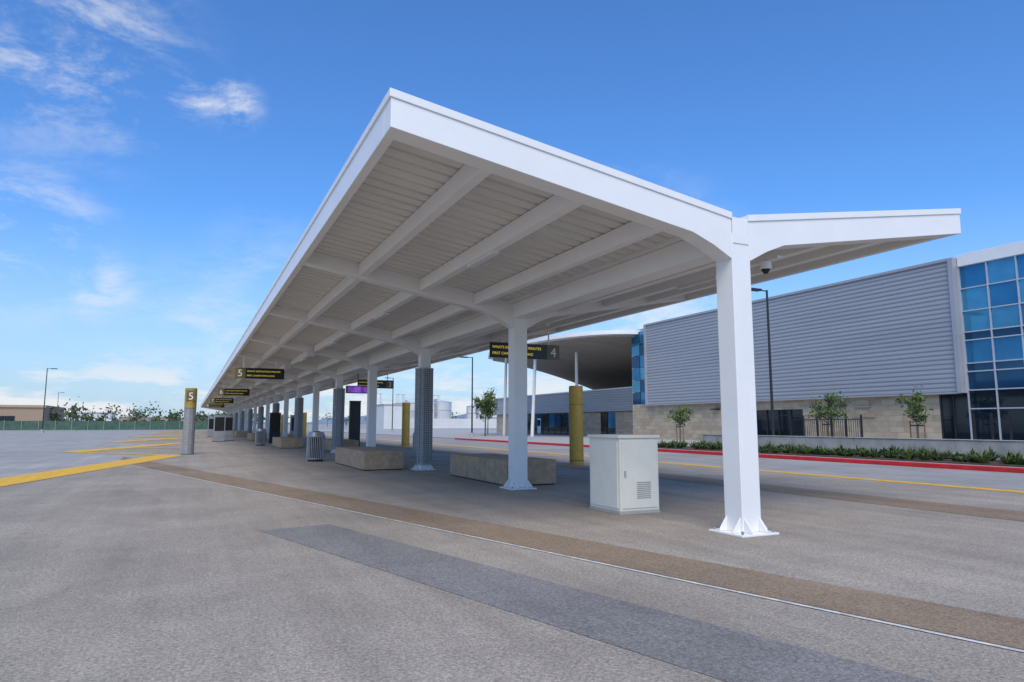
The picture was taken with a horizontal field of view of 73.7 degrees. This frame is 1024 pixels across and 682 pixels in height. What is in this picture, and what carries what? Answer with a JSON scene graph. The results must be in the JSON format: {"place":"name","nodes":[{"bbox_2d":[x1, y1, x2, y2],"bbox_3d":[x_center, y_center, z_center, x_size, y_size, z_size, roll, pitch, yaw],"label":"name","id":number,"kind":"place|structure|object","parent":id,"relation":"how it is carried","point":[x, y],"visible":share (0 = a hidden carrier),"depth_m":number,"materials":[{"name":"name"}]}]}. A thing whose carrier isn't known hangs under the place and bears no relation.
{"place":"outdoors","nodes":[
{"label":"outdoors","id":0,"kind":"place"},
{"bbox_2d":[64,412,115,420],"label":"office building","id":1,"kind":"structure","parent":0,"point":[99,414],"depth_m":325.37,"materials":[{"name":"paint"}]},
{"bbox_2d":[0,424,496,477],"bbox_3d":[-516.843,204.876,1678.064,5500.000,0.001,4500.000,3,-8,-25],"label":"ground","id":2,"kind":"structure","parent":0,"point":[23,452],"depth_m":45.31,"materials":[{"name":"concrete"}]},
{"bbox_2d":[0,405,63,420],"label":"warehouse building","id":3,"kind":"structure","parent":2,"relation":"on","point":[21,412],"depth_m":169.12,"materials":[{"name":"concrete"}]},
{"bbox_2d":[40,368,57,432],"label":"street lamp","id":4,"kind":"object","parent":2,"relation":"on","point":[42,430],"visible":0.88,"depth_m":108.33,"materials":[{"name":"metal"}]},
{"bbox_2d":[0,420,207,430],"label":"fence","id":5,"kind":"object","parent":2,"relation":"on","point":[97,425],"visible":0.83,"depth_m":149.71,"materials":[{"name":"metal"}]},
{"bbox_2d":[118,417,167,420],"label":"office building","id":6,"kind":"structure","parent":2,"relation":"on","point":[146,419],"depth_m":280.90,"materials":[{"name":"white glass"}]},
{"bbox_2d":[49,396,496,426],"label":"distant tree line","id":7,"kind":"object","parent":2,"relation":"on","point":[72,415],"visible":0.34,"depth_m":200.95,"materials":[{"name":"green plant"}]},
{"bbox_2d":[454,438,1023,472],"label":"red curb","id":8,"kind":"structure","parent":2,"relation":"on","point":[952,466],"depth_m":25.96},
{"bbox_2d":[177,414,496,423],"bbox_3d":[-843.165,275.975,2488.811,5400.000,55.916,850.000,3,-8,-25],"label":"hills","id":9,"kind":"structure","parent":0,"point":[363,420],"depth_m":2937.78,"materials":[{"name":"green plant"}]},
{"bbox_2d":[377,390,440,418],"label":"steel tower","id":10,"kind":"structure","parent":0,"point":[439,411],"depth_m":246.06,"materials":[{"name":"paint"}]},
{"bbox_2d":[376,404,496,428],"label":"plant building","id":11,"kind":"structure","parent":0,"point":[384,416],"depth_m":209.32,"materials":[{"name":"paint"}]},
{"bbox_2d":[0,430,1023,681],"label":"platform pavement","id":12,"kind":"structure","parent":0,"point":[128,574],"depth_m":6.92,"materials":[{"name":"concrete"}]},
{"bbox_2d":[180,388,196,454],"bbox_3d":[-15.925,3.958,33.719,0.660,3.246,0.660,3,-8,-25],"label":"numbered bollard","id":13,"kind":"object","parent":12,"relation":"on","point":[188,439],"visible":0.99,"depth_m":33.50,"materials":[{"name":"concrete"}]},
{"bbox_2d":[186,391,195,400],"bbox_3d":[-15.822,2.698,33.651,0.400,0.500,0.085,3,-8,-25],"label":"number plate","id":14,"kind":"object","parent":13,"relation":"attached to","point":[188,397],"visible":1,"depth_m":33.61,"materials":[{"name":"gold metal"}]},
{"bbox_2d":[207,417,213,436],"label":"information kiosk","id":15,"kind":"object","parent":12,"relation":"on","point":[210,426],"visible":0.49,"depth_m":77.11,"materials":[{"name":"metal"}]},
{"bbox_2d":[212,415,225,441],"bbox_3d":[-24.672,7.350,57.547,1.000,2.246,0.440,3,-8,-25],"label":"information kiosk","id":16,"kind":"object","parent":12,"relation":"on","point":[219,429],"visible":1,"depth_m":57.38,"materials":[{"name":"metal"}]},
{"bbox_2d":[225,415,233,440],"bbox_3d":[-25.222,7.718,60.581,1.000,2.246,0.440,3,-8,-25],"label":"information kiosk","id":17,"kind":"object","parent":12,"relation":"on","point":[229,423],"visible":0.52,"depth_m":60.46,"materials":[{"name":"metal"}]},
{"bbox_2d":[234,431,247,435],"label":"concrete bench","id":18,"kind":"object","parent":12,"relation":"on","point":[240,433],"visible":0.84,"depth_m":81.50,"materials":[{"name":"concrete"}]},
{"bbox_2d":[247,433,266,439],"bbox_3d":[-23.841,8.930,63.813,1.350,0.616,4.688,3,-8,-25],"label":"concrete bench","id":19,"kind":"object","parent":12,"relation":"on","point":[250,436],"visible":0.55,"depth_m":61.97,"materials":[{"name":"concrete"}]},
{"bbox_2d":[255,428,265,445],"bbox_3d":[-17.372,6.622,47.177,0.715,1.196,0.715,3,-8,-25],"label":"trash bin","id":20,"kind":"object","parent":12,"relation":"on","point":[260,437],"visible":1,"depth_m":46.95,"materials":[{"name":"metal"}]},
{"bbox_2d":[269,413,280,442],"bbox_3d":[-18.350,6.727,52.822,0.900,2.346,0.440,3,-8,-25],"label":"information kiosk","id":21,"kind":"object","parent":12,"relation":"on","point":[274,424],"visible":0.77,"depth_m":52.67,"materials":[{"name":"metal"}]},
{"bbox_2d":[280,415,282,433],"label":"gold pillar","id":22,"kind":"structure","parent":12,"relation":"on","point":[281,432],"depth_m":104.89,"materials":[{"name":"metal"}]},
{"bbox_2d":[272,437,303,447],"bbox_3d":[-14.498,6.534,44.040,1.350,0.616,4.688,3,-8,-25],"label":"concrete bench","id":23,"kind":"object","parent":12,"relation":"on","point":[288,442],"visible":0.98,"depth_m":42.05,"materials":[{"name":"concrete"}]},
{"bbox_2d":[290,415,293,433],"bbox_3d":[-18.815,7.548,59.178,0.900,2.246,0.440,3,-8,-25],"label":"information kiosk","id":24,"kind":"object","parent":12,"relation":"on","point":[291,424],"visible":0.29,"depth_m":58.94,"materials":[{"name":"metal"}]},
{"bbox_2d":[302,412,306,435],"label":"gold pillar","id":25,"kind":"structure","parent":12,"relation":"on","point":[304,423],"depth_m":85.00,"materials":[{"name":"metal"}]},
{"bbox_2d":[306,431,324,461],"bbox_3d":[-7.893,4.233,27.467,0.715,1.196,0.715,3,-8,-25],"label":"trash bin","id":26,"kind":"object","parent":12,"relation":"on","point":[315,450],"visible":1,"depth_m":27.22,"materials":[{"name":"metal"}]},
{"bbox_2d":[325,439,358,450],"bbox_3d":[-9.701,5.828,38.214,1.350,0.616,3.988,3,-8,-25],"label":"concrete bench","id":27,"kind":"object","parent":12,"relation":"on","point":[347,443],"visible":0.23,"depth_m":36.67,"materials":[{"name":"concrete"}]},
{"bbox_2d":[348,401,360,446],"bbox_3d":[-10.000,5.279,43.368,0.760,2.946,0.440,3,-8,-25],"label":"information kiosk","id":28,"kind":"object","parent":12,"relation":"on","point":[354,418],"visible":0.73,"depth_m":43.23,"materials":[{"name":"metal"}]},
{"bbox_2d":[335,446,403,470],"bbox_3d":[-5.155,4.138,24.267,1.350,0.616,4.688,3,-8,-25],"label":"concrete bench","id":29,"kind":"object","parent":12,"relation":"on","point":[367,458],"visible":1,"depth_m":22.35,"materials":[{"name":"concrete"}]},
{"bbox_2d":[401,402,409,446],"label":"gold pillar","id":30,"kind":"structure","parent":12,"relation":"on","point":[405,423],"depth_m":45.09,"materials":[{"name":"metal"}]},
{"bbox_2d":[450,453,555,485],"bbox_3d":[-0.359,3.432,18.441,1.350,0.616,3.988,3,-8,-25],"label":"concrete bench","id":31,"kind":"object","parent":12,"relation":"on","point":[489,467],"visible":0.74,"depth_m":17.23,"materials":[{"name":"concrete"}]},
{"bbox_2d":[121,457,1023,648],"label":"brown paving band","id":32,"kind":"object","parent":12,"relation":"on","point":[984,626],"visible":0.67,"depth_m":6.90,"materials":[{"name":"brown concrete"}]},
{"bbox_2d":[569,386,583,464],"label":"gold pillar","id":33,"kind":"structure","parent":12,"relation":"on","point":[576,447],"depth_m":25.13,"materials":[{"name":"metal"}]},
{"bbox_2d":[132,465,1023,651],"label":"white joint line","id":34,"kind":"object","parent":12,"relation":"on","point":[680,579],"visible":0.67,"depth_m":6.25,"materials":[{"name":"white paint"}]},
{"bbox_2d":[200,88,960,537],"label":"bus stop canopy","id":35,"kind":"object","parent":12,"relation":"on","point":[432,234],"visible":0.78,"depth_m":11.95,"materials":[{"name":"white metal"}]},
{"bbox_2d":[206,403,223,407],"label":"hanging bus sign","id":36,"kind":"object","parent":35,"relation":"attached to","point":[213,405],"visible":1,"depth_m":92.25,"materials":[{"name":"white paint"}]},
{"bbox_2d":[210,392,233,402],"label":"hanging bus sign","id":37,"kind":"object","parent":35,"relation":"attached to","point":[221,400],"visible":1,"depth_m":72.67,"materials":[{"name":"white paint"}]},
{"bbox_2d":[218,383,249,395],"bbox_3d":[-21.660,3.659,53.183,2.303,1.159,0.144,3,-8,-25],"label":"hanging bus sign","id":38,"kind":"object","parent":35,"relation":"attached to","point":[239,392],"visible":1,"depth_m":53.10,"materials":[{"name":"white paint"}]},
{"bbox_2d":[234,355,283,379],"bbox_3d":[-12.402,1.284,33.590,2.303,1.159,0.144,3,-8,-25],"label":"hanging bus sign","id":39,"kind":"object","parent":35,"relation":"attached to","point":[254,373],"visible":1,"depth_m":33.47,"materials":[{"name":"black metal"}]},
{"bbox_2d":[346,374,366,393],"bbox_3d":[-8.706,2.407,38.566,1.300,1.100,0.256,3,-8,-25],"label":"digital display","id":40,"kind":"object","parent":35,"relation":"attached to","point":[357,389],"visible":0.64,"depth_m":38.40},
{"bbox_2d":[358,372,393,388],"bbox_3d":[-8.661,2.485,43.445,2.303,1.046,0.144,3,-8,-25],"label":"hanging bus sign","id":41,"kind":"object","parent":35,"relation":"attached to","point":[387,384],"visible":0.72,"depth_m":43.55,"materials":[{"name":"black paint"}]},
{"bbox_2d":[489,330,559,360],"bbox_3d":[0.461,0.101,23.789,2.653,1.050,0.144,3,-8,-25],"label":"hanging bus sign","id":42,"kind":"object","parent":35,"relation":"attached to","point":[534,351],"visible":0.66,"depth_m":23.84,"materials":[{"name":"black metal"}]},
{"bbox_2d":[259,524,932,681],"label":"paving patch","id":43,"kind":"object","parent":12,"relation":"on","point":[720,652],"visible":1,"depth_m":5.27,"materials":[{"name":"concrete"}]},
{"bbox_2d":[587,434,659,514],"bbox_3d":[1.946,2.294,11.921,0.850,1.306,1.006,3,-8,-25],"label":"utility cabinet","id":44,"kind":"object","parent":12,"relation":"on","point":[624,474],"visible":1,"depth_m":11.54,"materials":[{"name":"metal"}]},
{"bbox_2d":[360,442,1023,520],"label":"brown paving band","id":45,"kind":"object","parent":12,"relation":"on","point":[969,510],"depth_m":13.72,"materials":[{"name":"brown concrete"}]},
{"bbox_2d":[0,0,1023,422],"label":"sky","id":46,"kind":"structure","parent":0,"point":[163,163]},
{"bbox_2d":[280,430,1023,490],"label":"service road","id":47,"kind":"structure","parent":0,"point":[990,479],"depth_m":22.48,"materials":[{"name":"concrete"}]},
{"bbox_2d":[0,430,1023,492],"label":"yellow lane marking","id":48,"kind":"object","parent":47,"relation":"on","point":[11,480],"visible":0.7,"depth_m":22.83,"materials":[{"name":"yellow paint"}]},
{"bbox_2d":[306,429,1023,467],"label":"sidewalk","id":49,"kind":"structure","parent":0,"point":[478,434],"depth_m":73.79,"materials":[{"name":"concrete"}]},
{"bbox_2d":[385,377,393,431],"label":"street lamp","id":50,"kind":"object","parent":49,"relation":"on","point":[392,429],"visible":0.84,"depth_m":111.63,"materials":[{"name":"metal"}]},
{"bbox_2d":[459,356,473,436],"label":"street lamp","id":51,"kind":"object","parent":49,"relation":"on","point":[471,434],"visible":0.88,"depth_m":69.56,"materials":[{"name":"metal"}]},
{"bbox_2d":[473,387,497,435],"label":"young tree","id":52,"kind":"object","parent":49,"relation":"on","point":[487,404],"visible":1,"depth_m":76.55,"materials":[{"name":"green plant"}]},
{"bbox_2d":[479,408,498,433],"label":"young tree","id":53,"kind":"object","parent":49,"relation":"on","point":[489,416],"visible":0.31,"depth_m":88.41,"materials":[{"name":"green plant"}]},
{"bbox_2d":[495,387,631,433],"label":"low building","id":54,"kind":"structure","parent":49,"relation":"on","point":[538,425],"depth_m":87.31,"materials":[{"name":"grey metal"}]},
{"bbox_2d":[494,388,632,414],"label":"ribbed band","id":55,"kind":"object","parent":54,"relation":"attached to","point":[609,400],"visible":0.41,"depth_m":79.08,"materials":[{"name":"metal"}]},
{"bbox_2d":[488,330,639,436],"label":"entrance canopy","id":56,"kind":"object","parent":49,"relation":"on","point":[595,360],"visible":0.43,"depth_m":76.86,"materials":[{"name":"white metal"}]},
{"bbox_2d":[497,411,632,435],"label":"walls","id":57,"kind":"structure","parent":49,"relation":"on","point":[592,422],"depth_m":77.90,"materials":[{"name":"stone"}]},
{"bbox_2d":[527,412,615,433],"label":"windows","id":58,"kind":"structure","parent":57,"relation":"attached to","point":[608,424],"depth_m":85.65,"materials":[{"name":"blue glass"}]},
{"bbox_2d":[667,403,692,441],"bbox_3d":[11.772,5.753,47.692,1.802,2.797,1.443,3,-8,-25],"label":"young tree","id":59,"kind":"object","parent":49,"relation":"on","point":[678,418],"visible":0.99,"depth_m":47.63,"materials":[{"name":"green plant"}]},
{"bbox_2d":[751,288,774,434],"bbox_3d":[13.801,1.555,37.598,1.590,8.960,0.440,3,-8,-25],"label":"street lamp","id":60,"kind":"object","parent":49,"relation":"on","point":[770,369],"visible":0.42,"depth_m":37.81,"materials":[{"name":"metal"}]},
{"bbox_2d":[633,393,966,440],"bbox_3d":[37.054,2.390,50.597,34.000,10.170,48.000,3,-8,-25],"label":"stone base","id":61,"kind":"object","parent":49,"relation":"on","point":[889,420],"visible":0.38,"depth_m":45.16,"materials":[{"name":"beige stone"}]},
{"bbox_2d":[631,330,644,404],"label":"side glazing","id":62,"kind":"structure","parent":61,"relation":"on","point":[638,378],"depth_m":64.28,"materials":[{"name":"blue glass"}]},
{"bbox_2d":[643,257,966,405],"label":"metal trim","id":63,"kind":"structure","parent":61,"relation":"attached to","point":[957,332],"depth_m":37.73,"materials":[{"name":"grey metal"}]},
{"bbox_2d":[646,262,956,404],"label":"ribbed metal wall","id":64,"kind":"structure","parent":63,"relation":"on","point":[890,334],"depth_m":44.38,"materials":[{"name":"grey metal"}]},
{"bbox_2d":[756,394,970,438],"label":"dark glazing","id":65,"kind":"structure","parent":61,"relation":"part of","point":[962,416],"depth_m":37.94,"materials":[{"name":"black glass"}]},
{"bbox_2d":[960,255,1023,439],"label":"glass panels","id":66,"kind":"object","parent":61,"relation":"attached to","point":[1005,293],"visible":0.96,"depth_m":35.84,"materials":[{"name":"blue glass"}]},
{"bbox_2d":[957,254,1023,439],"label":"mullions","id":67,"kind":"object","parent":66,"relation":"attached to","point":[1021,325],"visible":0.88,"depth_m":35.94,"materials":[{"name":"silver metal"}]},
{"bbox_3d":[37.144,-2.704,51.258,33.800,0.097,47.800,3,-8,-25],"label":"roof","id":68,"kind":"object","parent":61,"relation":"on","visible":0},
{"bbox_2d":[956,241,1023,266],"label":"parapet","id":69,"kind":"structure","parent":68,"relation":"on","point":[999,252],"depth_m":36.12,"materials":[{"name":"white paint"}]},
{"bbox_2d":[803,387,852,436],"bbox_3d":[16.965,4.135,36.668,2.497,3.356,2.380,3,-8,-25],"label":"young tree","id":70,"kind":"object","parent":49,"relation":"on","point":[828,399],"visible":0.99,"depth_m":36.62,"materials":[{"name":"green plant"}]},
{"bbox_2d":[710,394,956,438],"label":"door frames","id":71,"kind":"structure","parent":49,"relation":"on","point":[856,415],"depth_m":42.65,"materials":[{"name":"metal"}]},
{"bbox_2d":[658,446,1023,466],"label":"planting bed","id":72,"kind":"object","parent":49,"relation":"on","point":[989,463],"visible":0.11,"depth_m":26.11,"materials":[{"name":"green plant"}]},
{"bbox_2d":[658,438,1023,464],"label":"shrub row","id":73,"kind":"object","parent":72,"relation":"on","point":[985,457],"visible":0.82,"depth_m":27.14,"materials":[{"name":"green plant"}]},
{"bbox_2d":[702,434,1023,459],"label":"retaining wall","id":74,"kind":"structure","parent":49,"relation":"on","point":[962,446],"depth_m":28.73,"materials":[{"name":"concrete"}]},
{"bbox_2d":[789,413,1012,439],"bbox_3d":[20.611,4.778,35.807,0.080,1.870,15.180,3,-8,-25],"label":"metal fence","id":75,"kind":"object","parent":49,"relation":"on","point":[861,426],"visible":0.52,"depth_m":39.02,"materials":[{"name":"black metal"}]},
{"bbox_2d":[893,386,932,438],"bbox_3d":[19.039,3.669,32.289,1.436,3.228,1.605,3,-8,-25],"label":"young tree","id":76,"kind":"object","parent":49,"relation":"on","point":[918,407],"visible":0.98,"depth_m":32.13,"materials":[{"name":"green plant"}]}
]}

